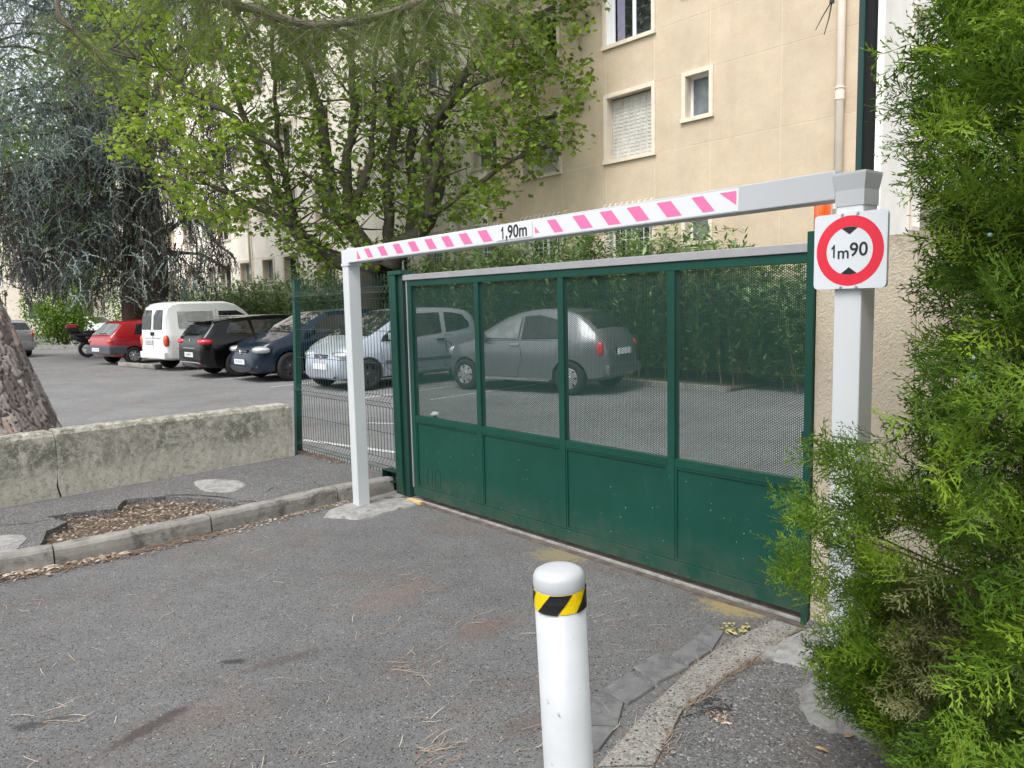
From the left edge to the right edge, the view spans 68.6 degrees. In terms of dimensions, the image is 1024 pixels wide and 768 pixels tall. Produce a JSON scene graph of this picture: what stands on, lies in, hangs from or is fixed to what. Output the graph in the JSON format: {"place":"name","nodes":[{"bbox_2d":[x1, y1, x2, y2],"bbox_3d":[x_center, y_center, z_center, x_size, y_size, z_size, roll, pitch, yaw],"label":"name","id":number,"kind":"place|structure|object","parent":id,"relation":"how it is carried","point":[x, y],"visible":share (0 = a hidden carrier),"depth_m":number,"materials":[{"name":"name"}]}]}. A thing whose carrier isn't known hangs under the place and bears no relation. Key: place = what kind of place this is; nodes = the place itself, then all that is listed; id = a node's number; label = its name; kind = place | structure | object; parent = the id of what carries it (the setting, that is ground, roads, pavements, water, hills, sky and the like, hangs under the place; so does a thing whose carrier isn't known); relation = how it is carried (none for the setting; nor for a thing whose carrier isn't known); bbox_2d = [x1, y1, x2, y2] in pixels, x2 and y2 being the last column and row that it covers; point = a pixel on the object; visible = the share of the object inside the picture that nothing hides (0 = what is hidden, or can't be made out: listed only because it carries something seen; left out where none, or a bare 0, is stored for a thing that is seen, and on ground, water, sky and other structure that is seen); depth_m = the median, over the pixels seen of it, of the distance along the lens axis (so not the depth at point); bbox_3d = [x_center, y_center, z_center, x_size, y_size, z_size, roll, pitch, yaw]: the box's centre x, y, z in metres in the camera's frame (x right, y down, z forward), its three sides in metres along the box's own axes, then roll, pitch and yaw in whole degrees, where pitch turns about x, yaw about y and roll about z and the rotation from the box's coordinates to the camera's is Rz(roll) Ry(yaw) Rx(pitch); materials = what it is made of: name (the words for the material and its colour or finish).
{"place":"outdoors","nodes":[
{"label":"outdoors","id":0,"kind":"place"},
{"bbox_2d":[0,181,105,333],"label":"apartment building","id":1,"kind":"structure","parent":0,"point":[13,297],"depth_m":61.52,"materials":[{"name":"beige"}]},
{"bbox_2d":[0,0,189,175],"label":"sky","id":2,"kind":"structure","parent":0,"point":[22,13],"materials":[{"name":"white"}]},
{"bbox_2d":[0,451,396,548],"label":"pavement","id":3,"kind":"structure","parent":0,"point":[287,475],"depth_m":6.10,"materials":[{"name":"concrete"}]},
{"bbox_2d":[0,534,26,552],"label":"cement patch","id":4,"kind":"object","parent":3,"relation":"on","point":[9,542],"visible":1,"depth_m":4.88,"materials":[{"name":"concrete"}]},
{"bbox_2d":[45,499,232,545],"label":"bark litter","id":5,"kind":"object","parent":3,"relation":"on","point":[115,519],"visible":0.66,"depth_m":5.58,"materials":[{"name":"plant"}]},
{"bbox_2d":[0,403,293,507],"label":"wall","id":6,"kind":"structure","parent":3,"relation":"on","point":[42,465],"depth_m":6.48,"materials":[{"name":"concrete"}]},
{"bbox_2d":[194,479,244,492],"bbox_3d":[-2.475,0.858,6.369,0.356,0.016,0.631,-5,7,-35],"label":"cement patch","id":7,"kind":"object","parent":3,"relation":"on","point":[218,485],"visible":1,"depth_m":6.33,"materials":[{"name":"concrete"}]},
{"bbox_2d":[294,450,344,461],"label":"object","id":8,"kind":"object","parent":3,"relation":"on","point":[319,455],"visible":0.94,"depth_m":7.47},
{"bbox_2d":[0,514,694,767],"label":"pine needles","id":9,"kind":"object","parent":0,"point":[268,678],"visible":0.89,"depth_m":3.00,"materials":[{"name":"plant"}]},
{"bbox_2d":[0,463,802,767],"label":"road","id":10,"kind":"structure","parent":0,"point":[132,656],"depth_m":3.53,"materials":[{"name":"grey asphalt"}]},
{"bbox_2d":[0,531,232,582],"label":"gutter","id":11,"kind":"object","parent":10,"relation":"on","point":[110,558],"depth_m":4.77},
{"bbox_2d":[0,492,388,582],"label":"gutter litter","id":12,"kind":"object","parent":10,"relation":"on","point":[270,520],"visible":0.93,"depth_m":5.37,"materials":[{"name":"plant"}]},
{"bbox_2d":[0,476,393,575],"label":"kerb","id":13,"kind":"structure","parent":10,"relation":"on","point":[64,552],"depth_m":5.23,"materials":[{"name":"concrete"}]},
{"bbox_2d":[218,493,384,531],"bbox_3d":[-1.561,0.997,5.898,1.578,0.012,0.161,-7,8,-43],"label":"gutter grit","id":14,"kind":"object","parent":10,"relation":"on","point":[281,516],"visible":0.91,"depth_m":5.70,"materials":[{"name":"gravel"}]},
{"bbox_2d":[14,565,663,767],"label":"pine needles","id":15,"kind":"object","parent":10,"relation":"on","point":[424,750],"visible":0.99,"depth_m":2.95,"materials":[{"name":"plant"}]},
{"bbox_2d":[324,497,422,519],"bbox_3d":[-1.112,0.977,5.972,0.494,0.029,0.832,4,8,39],"label":"post footing","id":16,"kind":"object","parent":10,"relation":"on","point":[372,509],"visible":0.92,"depth_m":5.87,"materials":[{"name":"concrete"}]},
{"bbox_2d":[370,490,405,499],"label":"kerb end","id":17,"kind":"structure","parent":10,"relation":"on","point":[392,494],"depth_m":6.27,"materials":[{"name":"concrete"}]},
{"bbox_2d":[382,270,415,496],"bbox_3d":[-0.966,0.007,6.307,0.116,1.885,0.405,-7,8,-41],"label":"gate post","id":18,"kind":"object","parent":17,"relation":"on","point":[403,473],"visible":0.74,"depth_m":6.20,"materials":[{"name":"metal"}]},
{"bbox_2d":[532,561,593,767],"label":"bollard","id":19,"kind":"object","parent":10,"relation":"on","point":[559,596],"visible":1,"depth_m":1.75,"materials":[{"name":"metal"}]},
{"bbox_2d":[402,495,804,627],"bbox_3d":[0.369,1.065,4.954,0.245,0.024,3.649,-7,8,-41],"label":"threshold strip","id":20,"kind":"object","parent":10,"relation":"on","point":[716,597],"visible":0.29,"depth_m":4.48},
{"bbox_2d":[421,500,799,621],"bbox_3d":[0.340,1.058,4.893,0.024,0.012,3.499,-7,8,-41],"label":"gate rail","id":21,"kind":"object","parent":20,"relation":"on","point":[656,574],"visible":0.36,"depth_m":4.45,"materials":[{"name":"metal"}]},
{"bbox_2d":[800,231,816,624],"bbox_3d":[1.440,0.230,3.583,0.125,1.885,0.033,-7,8,-41],"label":"gate post","id":22,"kind":"object","parent":20,"relation":"on","point":[811,294],"visible":0.4,"depth_m":3.51,"materials":[{"name":"metal"}]},
{"bbox_2d":[402,243,806,612],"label":"sliding gate","id":23,"kind":"structure","parent":22,"relation":"attached to","point":[672,512],"depth_m":4.49,"materials":[{"name":"green metal"}]},
{"bbox_2d":[341,169,882,698],"bbox_3d":[0.011,0.102,4.335,0.121,2.045,4.130,-6,8,-38],"label":"height barrier","id":24,"kind":"object","parent":10,"relation":"on","point":[853,191],"visible":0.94,"depth_m":3.08,"materials":[{"name":"white metal"}]},
{"bbox_2d":[814,209,889,289],"bbox_3d":[1.189,-0.469,2.640,0.019,0.264,0.264,-6,8,-38],"label":"height limit sign","id":25,"kind":"object","parent":24,"relation":"attached to","point":[851,250],"visible":1,"depth_m":2.63,"materials":[{"name":"metal"}]},
{"bbox_2d":[531,625,723,767],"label":"sett row","id":26,"kind":"object","parent":10,"relation":"on","point":[628,688],"visible":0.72,"depth_m":3.11,"materials":[{"name":"stone"}]},
{"bbox_2d":[594,619,775,767],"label":"gutter needles","id":27,"kind":"object","parent":10,"relation":"on","point":[667,687],"visible":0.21,"depth_m":3.15,"materials":[{"name":"plant"}]},
{"bbox_2d":[597,620,800,767],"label":"kerb","id":28,"kind":"structure","parent":10,"relation":"on","point":[639,745],"depth_m":2.96,"materials":[{"name":"concrete"}]},
{"bbox_2d":[653,624,805,765],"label":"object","id":29,"kind":"object","parent":28,"relation":"on","point":[706,692],"visible":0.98,"depth_m":2.98,"materials":[{"name":"plant"}]},
{"bbox_2d":[719,622,751,634],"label":"leaf litter","id":30,"kind":"object","parent":10,"relation":"on","point":[729,629],"visible":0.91,"depth_m":3.60,"materials":[{"name":"plant"}]},
{"bbox_2d":[810,187,1023,683],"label":"stucco wall","id":31,"kind":"structure","parent":10,"relation":"on","point":[892,318],"depth_m":3.25,"materials":[{"name":"paint"}]},
{"bbox_2d":[814,204,831,230],"bbox_3d":[1.476,-0.781,3.561,0.084,0.215,0.084,-1,6,0],"label":"warning beacon","id":32,"kind":"object","parent":31,"relation":"on","point":[822,210],"visible":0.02,"depth_m":3.52,"materials":[{"name":"orange plastic"}]},
{"bbox_2d":[27,335,804,477],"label":"parking lot","id":33,"kind":"structure","parent":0,"point":[82,398],"depth_m":12.73,"materials":[{"name":"grey asphalt"}]},
{"bbox_2d":[11,319,35,355],"bbox_3d":[-20.335,-1.807,29.495,4.257,1.468,2.075,4,8,41],"label":"parked car","id":34,"kind":"object","parent":33,"relation":"on","point":[24,331],"visible":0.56,"depth_m":28.59,"materials":[{"name":"silver paint"}]},
{"bbox_2d":[0,37,46,309],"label":"broadleaf tree","id":35,"kind":"object","parent":33,"relation":"on","point":[11,153],"visible":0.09,"depth_m":50.80,"materials":[{"name":"green plant"}]},
{"bbox_2d":[15,282,102,345],"bbox_3d":[-21.843,-3.405,36.156,4.132,3.524,2.649,-1,6,0],"label":"laurel bush","id":36,"kind":"object","parent":33,"relation":"on","point":[55,323],"visible":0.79,"depth_m":36.00,"materials":[{"name":"green plant"}]},
{"bbox_2d":[33,344,87,349],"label":"planter kerb","id":37,"kind":"structure","parent":33,"relation":"on","point":[38,347],"depth_m":35.03,"materials":[{"name":"concrete"}]},
{"bbox_2d":[5,162,119,329],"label":"broadleaf tree","id":38,"kind":"object","parent":33,"relation":"on","point":[75,236],"visible":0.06,"depth_m":40.52,"materials":[{"name":"green plant"}]},
{"bbox_2d":[0,0,153,315],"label":"broadleaf tree","id":39,"kind":"object","parent":33,"relation":"on","point":[17,147],"visible":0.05,"depth_m":46.92,"materials":[{"name":"green plant"}]},
{"bbox_2d":[72,316,109,338],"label":"parked car","id":40,"kind":"object","parent":33,"relation":"on","point":[103,320],"visible":0.09,"depth_m":47.69,"materials":[{"name":"white paint"}]},
{"bbox_2d":[66,320,119,356],"bbox_3d":[-15.269,-1.695,27.976,2.310,1.340,0.840,-5,7,-30],"label":"motor scooter","id":41,"kind":"object","parent":33,"relation":"on","point":[81,337],"visible":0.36,"depth_m":27.56,"materials":[{"name":"plastic"}]},
{"bbox_2d":[86,319,142,362],"bbox_3d":[-11.784,-1.454,24.705,1.900,1.388,3.676,3,8,37],"label":"parked car","id":42,"kind":"object","parent":33,"relation":"on","point":[112,341],"visible":0.52,"depth_m":23.34,"materials":[{"name":"red paint"}]},
{"bbox_2d":[0,0,240,319],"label":"blue cedar","id":43,"kind":"object","parent":33,"relation":"on","point":[132,206],"visible":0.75,"depth_m":24.61,"materials":[{"name":"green plant"}]},
{"bbox_2d":[38,366,202,379],"bbox_3d":[-11.064,-0.396,21.132,8.690,0.041,5.546,1,6,17],"label":"needle drift","id":44,"kind":"object","parent":33,"relation":"on","point":[106,374],"visible":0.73,"depth_m":20.75,"materials":[{"name":"plant"}]},
{"bbox_2d":[102,289,144,320],"bbox_3d":[-16.718,-3.022,33.595,2.315,2.991,2.258,1,7,24],"label":"laurel bush","id":45,"kind":"object","parent":33,"relation":"on","point":[115,314],"visible":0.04,"depth_m":33.10,"materials":[{"name":"green plant"}]},
{"bbox_2d":[118,362,161,368],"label":"parking block","id":46,"kind":"structure","parent":33,"relation":"on","point":[141,365],"depth_m":21.76,"materials":[{"name":"concrete"}]},
{"bbox_2d":[140,301,248,369],"bbox_3d":[-8.511,-1.481,21.920,1.985,1.878,4.050,4,8,41],"label":"delivery van","id":47,"kind":"object","parent":33,"relation":"on","point":[165,325],"visible":0.36,"depth_m":20.41,"materials":[{"name":"white paint"}]},
{"bbox_2d":[177,314,289,375],"bbox_3d":[-6.255,-1.080,19.543,4.295,1.478,2.094,-7,8,-43],"label":"parked car","id":48,"kind":"object","parent":33,"relation":"on","point":[206,344],"visible":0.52,"depth_m":18.02,"materials":[{"name":"black paint"}]},
{"bbox_2d":[229,308,379,380],"bbox_3d":[-4.570,-1.028,18.172,4.216,1.588,2.102,-7,8,-43],"label":"parked car","id":49,"kind":"object","parent":33,"relation":"on","point":[266,352],"visible":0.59,"depth_m":16.84,"materials":[{"name":"blue paint"}]},
{"bbox_2d":[289,273,395,475],"bbox_3d":[-1.625,-0.068,7.069,0.109,1.882,1.890,-7,8,-42],"label":"fence","id":50,"kind":"object","parent":33,"relation":"on","point":[297,357],"visible":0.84,"depth_m":7.28,"materials":[{"name":"metal"}]},
{"bbox_2d":[302,439,393,452],"bbox_3d":[-1.889,0.716,8.671,1.621,0.001,0.090,3,7,36],"label":"bay line","id":51,"kind":"object","parent":33,"relation":"on","point":[338,444],"visible":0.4,"depth_m":8.71,"materials":[{"name":"paint"}]},
{"bbox_2d":[305,307,474,389],"bbox_3d":[-2.487,-0.826,15.835,2.068,1.583,3.614,5,8,45],"label":"parked car","id":52,"kind":"object","parent":33,"relation":"on","point":[368,318],"visible":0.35,"depth_m":14.78,"materials":[{"name":"silver paint"}]},
{"bbox_2d":[0,0,834,434],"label":"pine tree","id":53,"kind":"object","parent":33,"relation":"on","point":[24,402],"visible":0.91,"depth_m":7.46,"materials":[{"name":"green plant"}]},
{"bbox_2d":[94,0,858,375],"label":"apartment building","id":54,"kind":"structure","parent":33,"relation":"on","point":[696,96],"depth_m":16.78,"materials":[{"name":"paint"}]},
{"bbox_2d":[182,219,194,249],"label":"window","id":55,"kind":"structure","parent":54,"relation":"in","point":[184,236],"depth_m":39.50,"materials":[{"name":"paint"}]},
{"bbox_2d":[217,209,230,241],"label":"window","id":56,"kind":"structure","parent":54,"relation":"in","point":[229,236],"depth_m":35.67,"materials":[{"name":"paint"}]},
{"bbox_2d":[220,263,232,297],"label":"window","id":57,"kind":"structure","parent":54,"relation":"in","point":[227,285],"depth_m":36.19,"materials":[{"name":"glass"}]},
{"bbox_2d":[235,16,252,303],"bbox_3d":[-11.708,-9.415,32.871,0.117,15.500,0.120,-1,6,0],"label":"downpipe","id":58,"kind":"object","parent":54,"relation":"attached to","point":[249,250],"visible":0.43,"depth_m":33.19,"materials":[{"name":"paint"}]},
{"bbox_2d":[239,260,249,284],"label":"window","id":59,"kind":"structure","parent":54,"relation":"in","point":[244,265],"depth_m":34.42,"materials":[{"name":"paint"}]},
{"bbox_2d":[251,64,264,95],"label":"window","id":60,"kind":"structure","parent":54,"relation":"in","point":[260,82],"depth_m":31.69,"materials":[{"name":"paint"}]},
{"bbox_2d":[258,194,271,221],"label":"window","id":61,"kind":"structure","parent":54,"relation":"in","point":[263,205],"depth_m":32.30,"materials":[{"name":"paint"}]},
{"bbox_2d":[261,257,275,282],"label":"window","id":62,"kind":"structure","parent":54,"relation":"in","point":[268,264],"depth_m":32.59,"materials":[{"name":"paint"}]},
{"bbox_2d":[275,49,289,97],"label":"window","id":63,"kind":"structure","parent":54,"relation":"in","point":[283,89],"depth_m":30.10,"materials":[{"name":"paint"}]},
{"bbox_2d":[277,117,294,162],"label":"window","id":64,"kind":"structure","parent":54,"relation":"in","point":[283,137],"depth_m":30.34,"materials":[{"name":"paint"}]},
{"bbox_2d":[280,186,297,229],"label":"window","id":65,"kind":"structure","parent":54,"relation":"in","point":[294,192],"depth_m":30.36,"materials":[{"name":"paint"}]},
{"bbox_2d":[282,254,300,293],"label":"window","id":66,"kind":"structure","parent":54,"relation":"in","point":[290,262],"depth_m":31.05,"materials":[{"name":"glass"}]},
{"bbox_2d":[309,102,331,152],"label":"window","id":67,"kind":"structure","parent":54,"relation":"in","point":[328,116],"depth_m":27.92,"materials":[{"name":"paint"}]},
{"bbox_2d":[313,183,329,222],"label":"window","id":68,"kind":"structure","parent":54,"relation":"in","point":[316,215],"depth_m":28.68,"materials":[{"name":"paint"}]},
{"bbox_2d":[317,247,337,290],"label":"window","id":69,"kind":"structure","parent":54,"relation":"in","point":[334,248],"depth_m":28.88,"materials":[{"name":"glass"}]},
{"bbox_2d":[355,163,374,195],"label":"window","id":70,"kind":"structure","parent":54,"relation":"in","point":[357,171],"depth_m":26.18,"materials":[{"name":"paint"}]},
{"bbox_2d":[377,71,403,127],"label":"window","id":71,"kind":"structure","parent":54,"relation":"in","point":[389,97],"depth_m":24.83,"materials":[{"name":"paint"}]},
{"bbox_2d":[380,153,407,209],"bbox_3d":[-3.780,-6.621,24.675,0.355,1.610,1.560,-7,8,-42],"label":"window","id":72,"kind":"structure","parent":54,"relation":"in","point":[401,164],"depth_m":24.70,"materials":[{"name":"paint"}]},
{"bbox_2d":[418,53,444,96],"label":"window","id":73,"kind":"structure","parent":54,"relation":"in","point":[434,76],"depth_m":22.91,"materials":[{"name":"paint"}]},
{"bbox_2d":[421,142,446,183],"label":"window","id":74,"kind":"structure","parent":54,"relation":"in","point":[444,142],"depth_m":22.94,"materials":[{"name":"paint"}]},
{"bbox_2d":[423,229,449,267],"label":"window","id":75,"kind":"structure","parent":54,"relation":"in","point":[430,255],"depth_m":23.30,"materials":[{"name":"paint"}]},
{"bbox_2d":[450,0,461,304],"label":"downpipe","id":76,"kind":"object","parent":54,"relation":"attached to","point":[457,174],"visible":0.21,"depth_m":21.88,"materials":[{"name":"metal"}]},
{"bbox_2d":[468,32,497,77],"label":"window","id":77,"kind":"structure","parent":54,"relation":"in","point":[475,41],"depth_m":21.10,"materials":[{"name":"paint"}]},
{"bbox_2d":[470,127,500,171],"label":"window","id":78,"kind":"structure","parent":54,"relation":"in","point":[476,159],"depth_m":21.48,"materials":[{"name":"paint"}]},
{"bbox_2d":[471,221,502,263],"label":"window","id":79,"kind":"structure","parent":54,"relation":"in","point":[485,251],"depth_m":21.45,"materials":[{"name":"paint"}]},
{"bbox_2d":[518,0,560,79],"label":"window","id":80,"kind":"structure","parent":54,"relation":"in","point":[550,9],"depth_m":19.17,"materials":[{"name":"paint"}]},
{"bbox_2d":[519,108,562,181],"bbox_3d":[0.830,-6.186,19.567,0.355,1.610,1.550,-7,8,-42],"label":"window","id":81,"kind":"structure","parent":54,"relation":"in","point":[549,170],"depth_m":19.53,"materials":[{"name":"paint"}]},
{"bbox_2d":[520,212,562,263],"bbox_3d":[0.857,-3.616,19.810,0.439,1.688,1.550,-7,8,-42],"label":"window","id":82,"kind":"structure","parent":54,"relation":"in","point":[525,252],"depth_m":19.99,"materials":[{"name":"paint"}]},
{"bbox_2d":[601,0,655,51],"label":"window","id":83,"kind":"structure","parent":54,"relation":"in","point":[627,21],"depth_m":17.21,"materials":[{"name":"paint"}]},
{"bbox_2d":[603,198,655,258],"bbox_3d":[2.816,-3.431,17.639,0.439,1.688,1.550,-7,8,-42],"label":"window","id":84,"kind":"structure","parent":54,"relation":"in","point":[643,233],"depth_m":17.86,"materials":[{"name":"paint"}]},
{"bbox_2d":[602,80,656,164],"bbox_3d":[2.789,-6.001,17.396,0.355,1.610,1.550,-7,8,-42],"label":"window","id":85,"kind":"structure","parent":54,"relation":"in","point":[629,123],"depth_m":17.52,"materials":[{"name":"paint"}]},
{"bbox_2d":[680,219,713,245],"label":"window","id":86,"kind":"structure","parent":54,"relation":"in","point":[684,224],"depth_m":16.42,"materials":[{"name":"paint"}]},
{"bbox_2d":[680,64,713,123],"bbox_3d":[4.023,-6.152,15.993,0.355,1.050,0.820,-7,8,-42],"label":"window","id":87,"kind":"structure","parent":54,"relation":"in","point":[697,85],"depth_m":16.11,"materials":[{"name":"paint"}]},
{"bbox_2d":[832,0,845,213],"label":"downpipe","id":88,"kind":"object","parent":54,"relation":"attached to","point":[839,98],"visible":0.52,"depth_m":13.56,"materials":[{"name":"paint"}]},
{"bbox_2d":[449,307,638,394],"bbox_3d":[0.523,-0.681,14.179,3.575,1.508,2.003,3,7,35],"label":"parked car","id":89,"kind":"object","parent":33,"relation":"on","point":[519,344],"visible":0.36,"depth_m":13.31,"materials":[{"name":"grey paint"}]},
{"bbox_2d":[592,378,729,391],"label":"curb","id":90,"kind":"structure","parent":33,"relation":"on","point":[680,385],"depth_m":13.56,"materials":[{"name":"concrete"}]},
{"bbox_2d":[623,367,801,390],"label":"hedge soil","id":91,"kind":"structure","parent":33,"relation":"on","point":[709,376],"depth_m":14.70,"materials":[{"name":"soil"}]},
{"bbox_2d":[168,266,343,315],"bbox_3d":[-10.223,-2.965,29.775,3.577,3.268,19.727,-7,8,-42],"label":"oleander hedge","id":92,"kind":"object","parent":91,"relation":"on","point":[272,301],"visible":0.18,"depth_m":27.16,"materials":[{"name":"green plant"}]},
{"bbox_2d":[65,0,610,308],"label":"plane tree","id":93,"kind":"object","parent":91,"relation":"on","point":[349,209],"visible":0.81,"depth_m":18.80,"materials":[{"name":"green plant"}]},
{"bbox_2d":[331,210,806,390],"bbox_3d":[0.672,-2.122,17.969,3.708,3.582,14.869,-7,8,-43],"label":"oleander hedge","id":94,"kind":"object","parent":91,"relation":"on","point":[581,251],"visible":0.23,"depth_m":14.83,"materials":[{"name":"green plant"}]},
{"bbox_2d":[855,0,878,170],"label":"green mast","id":95,"kind":"object","parent":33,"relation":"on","point":[866,88],"visible":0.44,"depth_m":3.85,"materials":[{"name":"metal"}]},
{"bbox_2d":[874,0,1021,234],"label":"apartment building","id":96,"kind":"structure","parent":33,"relation":"on","point":[892,11],"depth_m":13.58,"materials":[{"name":"paint"}]},
{"bbox_2d":[907,138,926,231],"bbox_3d":[7.704,-3.814,14.493,0.760,1.710,0.300,-7,8,-42],"label":"window","id":97,"kind":"structure","parent":96,"relation":"in","point":[909,227],"depth_m":14.23,"materials":[{"name":"paint"}]},
{"bbox_2d":[912,3,930,103],"bbox_3d":[7.650,-6.200,14.241,0.760,1.710,0.300,-7,8,-42],"label":"window","id":98,"kind":"structure","parent":96,"relation":"in","point":[919,7],"depth_m":13.92,"materials":[{"name":"paint"}]},
{"bbox_2d":[655,619,1023,767],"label":"pavement","id":99,"kind":"structure","parent":0,"point":[802,742],"depth_m":2.69,"materials":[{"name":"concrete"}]},
{"bbox_2d":[684,694,734,720],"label":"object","id":100,"kind":"object","parent":99,"relation":"on","point":[717,707],"visible":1,"depth_m":2.87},
{"bbox_2d":[705,709,734,727],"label":"hole litter","id":101,"kind":"object","parent":99,"relation":"on","point":[725,718],"visible":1,"depth_m":2.80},
{"bbox_2d":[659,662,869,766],"bbox_3d":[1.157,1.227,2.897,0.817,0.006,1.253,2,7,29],"label":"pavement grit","id":102,"kind":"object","parent":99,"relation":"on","point":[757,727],"visible":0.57,"depth_m":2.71,"materials":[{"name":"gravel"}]},
{"bbox_2d":[759,627,826,669],"bbox_3d":[1.327,1.170,3.362,0.336,0.019,0.476,2,7,31],"label":"cement patch","id":103,"kind":"object","parent":99,"relation":"on","point":[787,649],"visible":0.5,"depth_m":3.30,"materials":[{"name":"concrete"}]},
{"bbox_2d":[795,677,898,744],"bbox_3d":[1.272,1.218,2.843,0.369,0.051,0.490,-1,6,0],"label":"post footing","id":104,"kind":"object","parent":99,"relation":"on","point":[808,706],"visible":0.35,"depth_m":2.76,"materials":[{"name":"concrete"}]},
{"bbox_2d":[749,0,1023,767],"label":"juniper","id":105,"kind":"object","parent":99,"relation":"on","point":[906,672],"visible":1,"depth_m":1.72,"materials":[{"name":"green plant"}]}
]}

